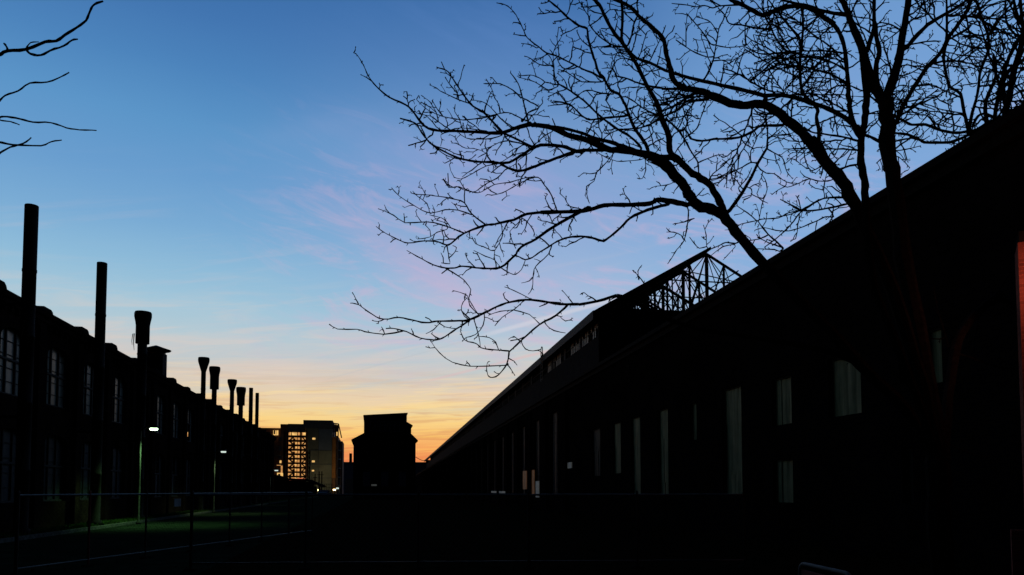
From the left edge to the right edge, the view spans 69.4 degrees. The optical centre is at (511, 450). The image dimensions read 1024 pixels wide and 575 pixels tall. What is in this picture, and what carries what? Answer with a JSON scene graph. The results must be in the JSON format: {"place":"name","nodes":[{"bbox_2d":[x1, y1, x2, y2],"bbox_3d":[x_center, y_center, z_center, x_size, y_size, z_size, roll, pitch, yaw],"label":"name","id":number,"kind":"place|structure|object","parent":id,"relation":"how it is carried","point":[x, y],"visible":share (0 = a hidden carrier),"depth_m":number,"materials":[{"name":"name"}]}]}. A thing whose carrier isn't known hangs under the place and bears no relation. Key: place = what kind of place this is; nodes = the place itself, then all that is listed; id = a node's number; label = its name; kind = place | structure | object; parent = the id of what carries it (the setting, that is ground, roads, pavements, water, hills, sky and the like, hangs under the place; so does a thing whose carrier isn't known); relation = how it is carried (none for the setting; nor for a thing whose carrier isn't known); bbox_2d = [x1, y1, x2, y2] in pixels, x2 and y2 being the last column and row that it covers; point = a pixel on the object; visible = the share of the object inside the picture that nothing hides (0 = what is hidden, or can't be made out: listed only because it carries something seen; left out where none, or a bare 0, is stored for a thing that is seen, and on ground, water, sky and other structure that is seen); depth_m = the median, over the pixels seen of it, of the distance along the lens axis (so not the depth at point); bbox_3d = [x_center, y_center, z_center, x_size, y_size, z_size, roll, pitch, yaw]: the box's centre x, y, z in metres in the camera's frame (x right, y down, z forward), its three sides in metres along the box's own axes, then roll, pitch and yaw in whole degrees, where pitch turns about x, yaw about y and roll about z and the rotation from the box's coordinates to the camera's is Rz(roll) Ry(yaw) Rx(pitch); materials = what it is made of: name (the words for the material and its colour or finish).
{"place":"outdoors","nodes":[
{"label":"outdoors","id":0,"kind":"place"},
{"bbox_2d":[0,505,246,538],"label":"grass","id":1,"kind":"structure","parent":0,"point":[48,529],"depth_m":32.38,"materials":[{"name":"green plant"}]},
{"bbox_2d":[0,493,352,574],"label":"road","id":2,"kind":"structure","parent":0,"point":[158,562],"depth_m":22.72,"materials":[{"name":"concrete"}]},
{"bbox_2d":[0,0,102,153],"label":"bare tree","id":3,"kind":"object","parent":2,"relation":"on","point":[26,49],"visible":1,"depth_m":5.20,"materials":[{"name":"black plant"}]},
{"bbox_2d":[136,424,159,523],"bbox_3d":[-16.880,1.093,34.232,0.891,4.600,0.280,1,-3,-11],"label":"street lamp","id":4,"kind":"object","parent":2,"relation":"on","point":[153,427],"visible":0.95,"depth_m":34.16,"materials":[{"name":"black metal"}]},
{"bbox_2d":[13,490,313,574],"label":"chain link fence","id":5,"kind":"object","parent":2,"relation":"on","point":[177,502],"visible":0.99,"depth_m":18.03,"materials":[{"name":"metal"}]},
{"bbox_2d":[212,449,226,512],"bbox_3d":[-19.990,2.063,50.506,0.891,4.367,0.280,1,-3,-11],"label":"street lamp","id":6,"kind":"object","parent":2,"relation":"on","point":[222,451],"visible":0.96,"depth_m":50.43,"materials":[{"name":"black metal"}]},
{"bbox_2d":[269,468,278,503],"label":"street lamp","id":7,"kind":"object","parent":2,"relation":"on","point":[274,469],"visible":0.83,"depth_m":78.49,"materials":[{"name":"black metal"}]},
{"bbox_2d":[318,490,331,496],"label":"parked car","id":8,"kind":"object","parent":2,"relation":"on","point":[324,492],"visible":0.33,"depth_m":153.57,"materials":[{"name":"paint"}]},
{"bbox_2d":[305,450,309,478],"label":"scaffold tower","id":9,"kind":"structure","parent":0,"point":[307,462],"depth_m":246.62,"materials":[{"name":"metal"}]},
{"bbox_2d":[351,413,417,498],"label":"casting house","id":10,"kind":"structure","parent":0,"point":[384,453],"depth_m":124.42,"materials":[{"name":"brick"}]},
{"bbox_2d":[415,462,427,492],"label":"storehouse","id":11,"kind":"structure","parent":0,"point":[420,466],"depth_m":377.87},
{"bbox_2d":[0,0,1023,478],"label":"sky","id":12,"kind":"structure","parent":0,"point":[237,169],"materials":[{"name":"blue"}]},
{"bbox_2d":[197,493,999,574],"bbox_3d":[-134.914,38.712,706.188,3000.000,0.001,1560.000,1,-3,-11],"label":"ground","id":13,"kind":"structure","parent":0,"point":[782,556],"depth_m":20.88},
{"bbox_2d":[0,280,276,533],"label":"foundry hall","id":14,"kind":"structure","parent":13,"relation":"on","point":[62,401],"depth_m":35.37,"materials":[{"name":"brick"}]},
{"bbox_2d":[0,428,15,502],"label":"window","id":15,"kind":"structure","parent":14,"relation":"in","point":[7,436],"depth_m":27.35,"materials":[{"name":"black glass"}]},
{"bbox_2d":[0,328,19,396],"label":"window","id":16,"kind":"structure","parent":14,"relation":"in","point":[10,340],"depth_m":27.43,"materials":[{"name":"black glass"}]},
{"bbox_2d":[43,436,63,501],"bbox_3d":[-19.317,0.760,31.033,0.160,2.770,2.300,1,-3,-11],"label":"window","id":17,"kind":"structure","parent":14,"relation":"in","point":[54,448],"depth_m":31.31,"materials":[{"name":"black glass"}]},
{"bbox_2d":[46,348,66,408],"bbox_3d":[-19.317,-3.060,31.233,0.160,2.520,2.300,1,-3,-11],"label":"window","id":18,"kind":"structure","parent":14,"relation":"in","point":[56,368],"depth_m":31.51,"materials":[{"name":"grey glass"}]},
{"bbox_2d":[80,442,90,499],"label":"window","id":19,"kind":"structure","parent":14,"relation":"in","point":[86,447],"depth_m":34.85,"materials":[{"name":"black glass"}]},
{"bbox_2d":[83,364,93,415],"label":"window","id":20,"kind":"structure","parent":14,"relation":"in","point":[88,370],"depth_m":35.08,"materials":[{"name":"grey glass"}]},
{"bbox_2d":[110,446,122,498],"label":"window","id":21,"kind":"structure","parent":14,"relation":"in","point":[116,454],"depth_m":38.99,"materials":[{"name":"black glass"}]},
{"bbox_2d":[112,376,124,424],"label":"window","id":22,"kind":"structure","parent":14,"relation":"in","point":[118,387],"depth_m":39.19,"materials":[{"name":"grey glass"}]},
{"bbox_2d":[154,454,162,496],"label":"window","id":23,"kind":"structure","parent":14,"relation":"in","point":[158,476],"depth_m":46.73,"materials":[{"name":"black glass"}]},
{"bbox_2d":[147,345,170,376],"bbox_3d":[-23.311,-5.633,48.379,1.840,2.500,1.840,1,-3,-11],"label":"roof vent","id":24,"kind":"object","parent":14,"relation":"on","point":[156,356],"visible":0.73,"depth_m":47.96,"materials":[{"name":"metal"}]},
{"bbox_2d":[156,395,163,434],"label":"window","id":25,"kind":"structure","parent":14,"relation":"in","point":[160,403],"depth_m":46.90,"materials":[{"name":"grey glass"}]},
{"bbox_2d":[171,457,177,496],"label":"window","id":26,"kind":"structure","parent":14,"relation":"in","point":[173,488],"depth_m":50.55,"materials":[{"name":"black glass"}]},
{"bbox_2d":[173,403,178,438],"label":"window","id":27,"kind":"structure","parent":14,"relation":"in","point":[175,407],"depth_m":50.73,"materials":[{"name":"black glass"}]},
{"bbox_2d":[186,459,191,495],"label":"window","id":28,"kind":"structure","parent":14,"relation":"in","point":[189,464],"depth_m":54.35,"materials":[{"name":"black glass"}]},
{"bbox_2d":[187,409,192,441],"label":"window","id":29,"kind":"structure","parent":14,"relation":"in","point":[190,415],"depth_m":54.66,"materials":[{"name":"black glass"}]},
{"bbox_2d":[219,464,221,492],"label":"window","id":30,"kind":"structure","parent":14,"relation":"in","point":[220,475],"depth_m":65.86,"materials":[{"name":"black glass"}]},
{"bbox_2d":[220,423,222,448],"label":"window","id":31,"kind":"structure","parent":14,"relation":"in","point":[221,427],"depth_m":66.06,"materials":[{"name":"black glass"}]},
{"bbox_2d":[235,467,236,492],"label":"window","id":32,"kind":"structure","parent":14,"relation":"in","point":[236,467],"depth_m":73.97,"materials":[{"name":"black glass"}]},
{"bbox_2d":[236,432,237,453],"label":"window","id":33,"kind":"structure","parent":14,"relation":"in","point":[237,432],"depth_m":74.12,"materials":[{"name":"black glass"}]},
{"bbox_2d":[242,470,243,491],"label":"window","id":34,"kind":"structure","parent":14,"relation":"in","point":[243,470],"depth_m":77.94,"materials":[{"name":"black glass"}]},
{"bbox_2d":[243,433,244,455],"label":"window","id":35,"kind":"structure","parent":14,"relation":"in","point":[243,433],"depth_m":77.92,"materials":[{"name":"black glass"}]},
{"bbox_2d":[0,496,318,542],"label":"kerb","id":36,"kind":"structure","parent":13,"relation":"on","point":[10,539],"depth_m":31.89,"materials":[{"name":"concrete"}]},
{"bbox_2d":[8,496,315,537],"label":"grass verge","id":37,"kind":"object","parent":13,"relation":"on","point":[255,504],"depth_m":96.53,"materials":[{"name":"green plant"}]},
{"bbox_2d":[0,203,38,533],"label":"exhaust stack","id":38,"kind":"object","parent":37,"relation":"on","point":[27,305],"visible":0.97,"depth_m":26.08,"materials":[{"name":"metal"}]},
{"bbox_2d":[77,262,106,523],"bbox_3d":[-18.886,-2.538,33.107,1.238,11.934,0.577,1,-3,-11],"label":"exhaust stack","id":39,"kind":"object","parent":37,"relation":"on","point":[98,343],"visible":0.94,"depth_m":33.03,"materials":[{"name":"metal"}]},
{"bbox_2d":[120,310,151,518],"bbox_3d":[-19.955,-1.827,39.311,1.316,11.164,0.851,-1,-3,13],"label":"exhaust stack","id":40,"kind":"object","parent":37,"relation":"on","point":[143,319],"visible":0.91,"depth_m":39.14,"materials":[{"name":"metal"}]},
{"bbox_2d":[188,357,209,510],"bbox_3d":[-22.687,-1.144,53.496,1.298,11.285,0.791,2,-4,-32],"label":"exhaust stack","id":41,"kind":"object","parent":37,"relation":"on","point":[203,362],"visible":0.95,"depth_m":53.54,"materials":[{"name":"metal"}]},
{"bbox_2d":[204,366,219,508],"bbox_3d":[-23.429,-0.912,57.446,1.308,11.235,0.824,-1,-3,12],"label":"exhaust stack","id":42,"kind":"object","parent":37,"relation":"on","point":[214,371],"visible":0.82,"depth_m":57.31,"materials":[{"name":"metal"}]},
{"bbox_2d":[220,379,236,506],"bbox_3d":[-24.831,-0.572,64.745,1.301,11.319,0.803,-1,-3,11],"label":"exhaust stack","id":43,"kind":"object","parent":37,"relation":"on","point":[232,383],"visible":0.9,"depth_m":64.59,"materials":[{"name":"metal"}]},
{"bbox_2d":[233,387,245,505],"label":"exhaust stack","id":44,"kind":"object","parent":37,"relation":"on","point":[241,392],"visible":0.93,"depth_m":69.01,"materials":[{"name":"metal"}]},
{"bbox_2d":[242,388,252,504],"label":"exhaust stack","id":45,"kind":"object","parent":37,"relation":"on","point":[249,463],"visible":0.91,"depth_m":74.73,"materials":[{"name":"metal"}]},
{"bbox_2d":[247,393,258,503],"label":"exhaust stack","id":46,"kind":"object","parent":37,"relation":"on","point":[255,465],"visible":1,"depth_m":78.81,"materials":[{"name":"metal"}]},
{"bbox_2d":[274,475,325,493],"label":"shed","id":47,"kind":"structure","parent":13,"relation":"on","point":[283,484],"depth_m":183.82,"materials":[{"name":"brick"}]},
{"bbox_2d":[262,420,343,493],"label":"apartment block","id":48,"kind":"structure","parent":13,"relation":"on","point":[321,441],"depth_m":262.31,"materials":[{"name":"grey brick"}]},
{"bbox_2d":[344,462,352,492],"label":"warehouse","id":49,"kind":"structure","parent":13,"relation":"on","point":[348,477],"depth_m":370.77,"materials":[{"name":"black"}]},
{"bbox_2d":[1,516,986,574],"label":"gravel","id":50,"kind":"structure","parent":13,"relation":"on","point":[593,551],"depth_m":20.34,"materials":[{"name":"black gravel"}]},
{"bbox_2d":[424,247,740,477],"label":"steel truss shed","id":51,"kind":"structure","parent":13,"relation":"on","point":[595,337],"depth_m":68.47,"materials":[{"name":"grey metal"}]},
{"bbox_2d":[466,424,470,432],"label":"window","id":52,"kind":"structure","parent":51,"relation":"in","point":[468,428],"depth_m":167.47,"materials":[{"name":"black glass"}]},
{"bbox_2d":[471,419,476,429],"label":"window","id":53,"kind":"structure","parent":51,"relation":"in","point":[474,424],"depth_m":155.45,"materials":[{"name":"black glass"}]},
{"bbox_2d":[477,414,483,424],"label":"window","id":54,"kind":"structure","parent":51,"relation":"in","point":[481,418],"depth_m":145.22,"materials":[{"name":"black glass"}]},
{"bbox_2d":[484,406,492,419],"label":"window","id":55,"kind":"structure","parent":51,"relation":"in","point":[489,412],"depth_m":133.16,"materials":[{"name":"black glass"}]},
{"bbox_2d":[493,398,502,412],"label":"window","id":56,"kind":"structure","parent":51,"relation":"in","point":[499,404],"depth_m":120.54,"materials":[{"name":"black glass"}]},
{"bbox_2d":[503,393,508,405],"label":"window","id":57,"kind":"structure","parent":51,"relation":"in","point":[506,398],"depth_m":112.68,"materials":[{"name":"black glass"}]},
{"bbox_2d":[509,388,514,400],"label":"window","id":58,"kind":"structure","parent":51,"relation":"in","point":[512,393],"depth_m":107.42,"materials":[{"name":"black glass"}]},
{"bbox_2d":[515,381,522,396],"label":"window","id":59,"kind":"structure","parent":51,"relation":"in","point":[518,389],"depth_m":100.96,"materials":[{"name":"black glass"}]},
{"bbox_2d":[523,375,530,390],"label":"window","id":60,"kind":"structure","parent":51,"relation":"in","point":[527,382],"depth_m":95.05,"materials":[{"name":"black glass"}]},
{"bbox_2d":[531,367,540,384],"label":"window","id":61,"kind":"structure","parent":51,"relation":"in","point":[535,376],"depth_m":89.14,"materials":[{"name":"black glass"}]},
{"bbox_2d":[541,358,551,377],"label":"window","id":62,"kind":"structure","parent":51,"relation":"in","point":[547,366],"depth_m":82.60,"materials":[{"name":"grey glass"}]},
{"bbox_2d":[552,347,563,368],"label":"window","id":63,"kind":"structure","parent":51,"relation":"in","point":[555,361],"depth_m":77.72,"materials":[{"name":"grey glass"}]},
{"bbox_2d":[564,335,578,359],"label":"window","id":64,"kind":"structure","parent":51,"relation":"in","point":[574,344],"depth_m":71.35,"materials":[{"name":"grey glass"}]},
{"bbox_2d":[579,320,596,348],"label":"window","id":65,"kind":"structure","parent":51,"relation":"in","point":[584,336],"depth_m":65.89,"materials":[{"name":"grey glass"}]},
{"bbox_2d":[329,0,1023,574],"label":"bare tree","id":66,"kind":"object","parent":13,"relation":"on","point":[931,424],"visible":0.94,"depth_m":13.08,"materials":[{"name":"black plant"}]},
{"bbox_2d":[416,103,1023,574],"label":"brick workshop","id":67,"kind":"structure","parent":13,"relation":"on","point":[808,449],"depth_m":21.15,"materials":[{"name":"brick"}]},
{"bbox_2d":[459,457,459,490],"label":"window","id":68,"kind":"structure","parent":67,"relation":"in","point":[459,457],"depth_m":134.85,"materials":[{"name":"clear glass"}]},
{"bbox_2d":[481,447,481,491],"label":"window","id":69,"kind":"structure","parent":67,"relation":"in","point":[481,447],"depth_m":101.73,"materials":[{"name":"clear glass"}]},
{"bbox_2d":[487,444,487,491],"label":"window","id":70,"kind":"structure","parent":67,"relation":"in","point":[487,444],"depth_m":95.60,"materials":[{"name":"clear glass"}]},
{"bbox_2d":[494,441,494,490],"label":"window","id":71,"kind":"structure","parent":67,"relation":"in","point":[494,441],"depth_m":89.07,"materials":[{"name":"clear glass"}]},
{"bbox_2d":[502,437,503,490],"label":"window","id":72,"kind":"structure","parent":67,"relation":"in","point":[502,437],"depth_m":82.18,"materials":[{"name":"black glass"}]},
{"bbox_2d":[511,432,512,492],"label":"window","id":73,"kind":"structure","parent":67,"relation":"in","point":[512,432],"depth_m":75.87,"materials":[{"name":"black glass"}]},
{"bbox_2d":[522,427,524,493],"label":"window","id":74,"kind":"structure","parent":67,"relation":"in","point":[523,429],"depth_m":69.56,"materials":[{"name":"black glass"}]},
{"bbox_2d":[536,420,539,493],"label":"window","id":75,"kind":"structure","parent":67,"relation":"in","point":[537,422],"depth_m":62.72,"materials":[{"name":"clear glass"}]},
{"bbox_2d":[552,412,556,493],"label":"window","id":76,"kind":"structure","parent":67,"relation":"in","point":[554,416],"depth_m":56.19,"materials":[{"name":"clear glass"}]},
{"bbox_2d":[593,428,599,475],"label":"window","id":77,"kind":"structure","parent":67,"relation":"in","point":[596,439],"depth_m":44.41,"materials":[{"name":"black glass"}]},
{"bbox_2d":[614,422,620,472],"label":"window","id":78,"kind":"structure","parent":67,"relation":"in","point":[617,426],"depth_m":40.25,"materials":[{"name":"grey glass"}]},
{"bbox_2d":[632,416,640,493],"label":"window","id":79,"kind":"structure","parent":67,"relation":"in","point":[635,421],"depth_m":37.14,"materials":[{"name":"grey glass"}]},
{"bbox_2d":[659,408,668,493],"bbox_3d":[6.888,0.066,33.234,0.085,3.886,1.339,0,-3,-9],"label":"window","id":80,"kind":"structure","parent":67,"relation":"in","point":[663,414],"depth_m":33.46,"materials":[{"name":"grey glass"}]},
{"bbox_2d":[692,403,696,439],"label":"window","id":81,"kind":"structure","parent":67,"relation":"in","point":[694,418],"depth_m":30.06,"materials":[{"name":"black glass"}]},
{"bbox_2d":[723,385,742,493],"bbox_3d":[7.984,-0.329,26.487,0.080,3.877,1.538,0,-3,-9],"label":"window","id":82,"kind":"structure","parent":67,"relation":"in","point":[732,396],"depth_m":26.65,"materials":[{"name":"grey glass"}]},
{"bbox_2d":[773,375,791,425],"bbox_3d":[8.535,-1.533,23.137,0.080,1.540,1.194,0,-3,-9],"label":"window","id":83,"kind":"structure","parent":67,"relation":"in","point":[782,399],"depth_m":23.27,"materials":[{"name":"grey glass"}]},
{"bbox_2d":[775,458,792,502],"bbox_3d":[8.535,0.963,23.006,0.080,1.391,1.194,0,-3,-9],"label":"window","id":84,"kind":"structure","parent":67,"relation":"in","point":[786,465],"depth_m":23.13,"materials":[{"name":"grey glass"}]},
{"bbox_2d":[830,351,861,417],"bbox_3d":[9.057,-1.736,19.932,0.080,1.669,1.457,0,-3,-9],"label":"window","id":85,"kind":"structure","parent":67,"relation":"in","point":[845,386],"depth_m":20.10,"materials":[{"name":"grey glass"}]},
{"bbox_2d":[905,447,913,503],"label":"window","id":86,"kind":"structure","parent":67,"relation":"in","point":[908,451],"depth_m":17.55,"materials":[{"name":"black glass"}]},
{"bbox_2d":[928,327,942,382],"bbox_3d":[9.596,-2.112,16.649,0.080,1.298,0.523,0,-3,-9],"label":"window","id":87,"kind":"structure","parent":67,"relation":"in","point":[936,347],"depth_m":16.69,"materials":[{"name":"grey glass"}]},
{"bbox_2d":[798,562,850,574],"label":"crowd barrier","id":88,"kind":"object","parent":13,"relation":"on","point":[801,571],"visible":1,"depth_m":7.03,"materials":[{"name":"metal"}]},
{"bbox_2d":[1010,231,1023,574],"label":"brick pier","id":89,"kind":"structure","parent":13,"relation":"on","point":[1017,549],"depth_m":13.06,"materials":[{"name":"brick"}]}
]}

